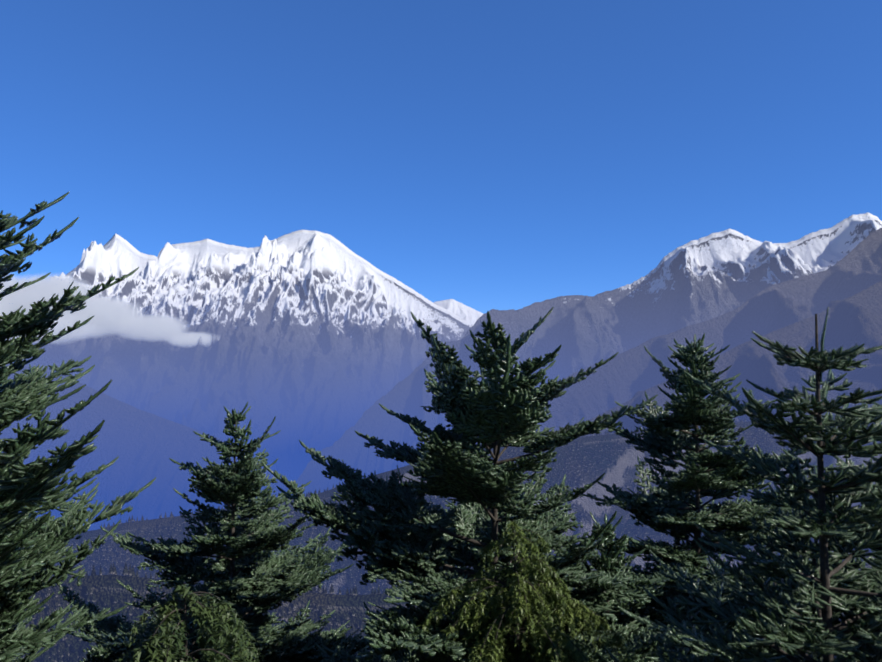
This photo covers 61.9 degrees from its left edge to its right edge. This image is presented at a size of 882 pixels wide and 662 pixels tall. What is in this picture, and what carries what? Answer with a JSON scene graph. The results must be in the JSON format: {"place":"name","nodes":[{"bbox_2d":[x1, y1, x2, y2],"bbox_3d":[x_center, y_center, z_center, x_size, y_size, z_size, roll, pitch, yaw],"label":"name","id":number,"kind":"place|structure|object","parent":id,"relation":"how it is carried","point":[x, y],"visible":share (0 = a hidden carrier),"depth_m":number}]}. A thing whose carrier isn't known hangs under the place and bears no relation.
{"place":"outdoors","nodes":[
{"label":"outdoors","id":0,"kind":"place"},
{"bbox_2d":[0,462,97,661],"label":"fir","id":1,"kind":"object","parent":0,"point":[18,654],"visible":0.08,"depth_m":9.17},
{"bbox_2d":[0,192,155,661],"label":"fir","id":2,"kind":"object","parent":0,"point":[18,483],"depth_m":6.81},
{"bbox_2d":[0,364,288,530],"bbox_3d":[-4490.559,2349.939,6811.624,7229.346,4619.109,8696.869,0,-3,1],"label":"slope","id":3,"kind":"structure","parent":0,"point":[144,446],"depth_m":8896.48},
{"bbox_2d":[56,402,402,661],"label":"fir","id":4,"kind":"object","parent":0,"point":[268,580],"depth_m":15.43},
{"bbox_2d":[6,230,473,480],"bbox_3d":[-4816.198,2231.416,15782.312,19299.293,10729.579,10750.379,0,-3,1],"label":"massif","id":5,"kind":"structure","parent":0,"point":[320,344],"depth_m":16891.37},
{"bbox_2d":[0,0,881,347],"label":"sky","id":6,"kind":"structure","parent":0,"point":[484,156]},
{"bbox_2d":[12,556,876,661],"bbox_3d":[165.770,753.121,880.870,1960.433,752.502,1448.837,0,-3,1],"label":"forest ridge","id":7,"kind":"structure","parent":0,"point":[108,586],"depth_m":1181.62},
{"bbox_2d":[15,548,869,661],"bbox_3d":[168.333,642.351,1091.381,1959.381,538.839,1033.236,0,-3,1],"label":"forest trees","id":8,"kind":"object","parent":7,"relation":"on","point":[54,605],"visible":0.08,"depth_m":1160.69},
{"bbox_2d":[434,299,482,324],"bbox_3d":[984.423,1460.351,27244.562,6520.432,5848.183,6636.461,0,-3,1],"label":"peak","id":9,"kind":"structure","parent":0,"point":[470,315],"depth_m":29813.06},
{"bbox_2d":[57,414,881,594],"bbox_3d":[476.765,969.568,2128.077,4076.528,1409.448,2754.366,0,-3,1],"label":"forest ridge","id":10,"kind":"structure","parent":0,"point":[615,475],"depth_m":2611.50},
{"bbox_2d":[53,413,881,594],"bbox_3d":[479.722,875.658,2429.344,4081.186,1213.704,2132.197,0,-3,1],"label":"forest trees","id":11,"kind":"object","parent":10,"relation":"on","point":[360,590],"visible":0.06,"depth_m":2402.18},
{"bbox_2d":[261,307,725,661],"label":"fir","id":12,"kind":"object","parent":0,"point":[401,542],"depth_m":10.72},
{"bbox_2d":[409,521,632,661],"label":"hemlock","id":13,"kind":"object","parent":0,"point":[539,641],"depth_m":8.58},
{"bbox_2d":[281,212,881,497],"bbox_3d":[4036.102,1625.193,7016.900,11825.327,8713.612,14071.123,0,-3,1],"label":"mountain","id":14,"kind":"structure","parent":0,"point":[706,278],"depth_m":12755.07},
{"bbox_2d":[552,512,673,636],"bbox_3d":[3.026,9.091,11.811,4.180,12.194,3.824,0,-3,1],"label":"fir","id":15,"kind":"object","parent":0,"point":[605,560],"depth_m":12.06},
{"bbox_2d":[476,228,881,445],"bbox_3d":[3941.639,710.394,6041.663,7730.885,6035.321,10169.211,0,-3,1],"label":"ridge","id":16,"kind":"structure","parent":0,"point":[623,377],"depth_m":8437.44},
{"bbox_2d":[580,333,880,661],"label":"fir","id":17,"kind":"object","parent":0,"point":[654,509],"depth_m":14.01},
{"bbox_2d":[580,281,881,436],"bbox_3d":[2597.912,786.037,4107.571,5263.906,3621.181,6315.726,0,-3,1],"label":"ridge","id":18,"kind":"structure","parent":0,"point":[853,320],"depth_m":5509.77},
{"bbox_2d":[605,307,881,661],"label":"fir","id":19,"kind":"object","parent":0,"point":[829,483],"depth_m":5.37},
{"bbox_2d":[608,313,881,661],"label":"fir needlefringe","id":20,"kind":"object","parent":19,"relation":"on","point":[757,556],"visible":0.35,"depth_m":5.48},
{"bbox_2d":[763,402,881,661],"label":"fir","id":21,"kind":"object","parent":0,"point":[849,462],"visible":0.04,"depth_m":6.96},
{"bbox_3d":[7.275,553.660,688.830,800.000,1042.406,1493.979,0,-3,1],"label":"hillside","id":22,"kind":"structure","parent":0,"visible":0},
{"bbox_2d":[0,200,139,661],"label":"fir needlefringe","id":23,"kind":"object","parent":22,"relation":"on","point":[42,456],"visible":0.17,"depth_m":6.90},
{"bbox_2d":[114,584,259,661],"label":"hemlock","id":24,"kind":"object","parent":22,"relation":"on","point":[224,634],"depth_m":5.34},
{"bbox_2d":[708,531,811,661],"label":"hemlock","id":25,"kind":"object","parent":22,"relation":"on","point":[803,650],"depth_m":9.24},
{"bbox_2d":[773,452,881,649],"bbox_3d":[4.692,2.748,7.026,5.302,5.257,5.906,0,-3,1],"label":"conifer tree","id":26,"kind":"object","parent":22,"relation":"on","point":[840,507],"depth_m":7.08}
]}

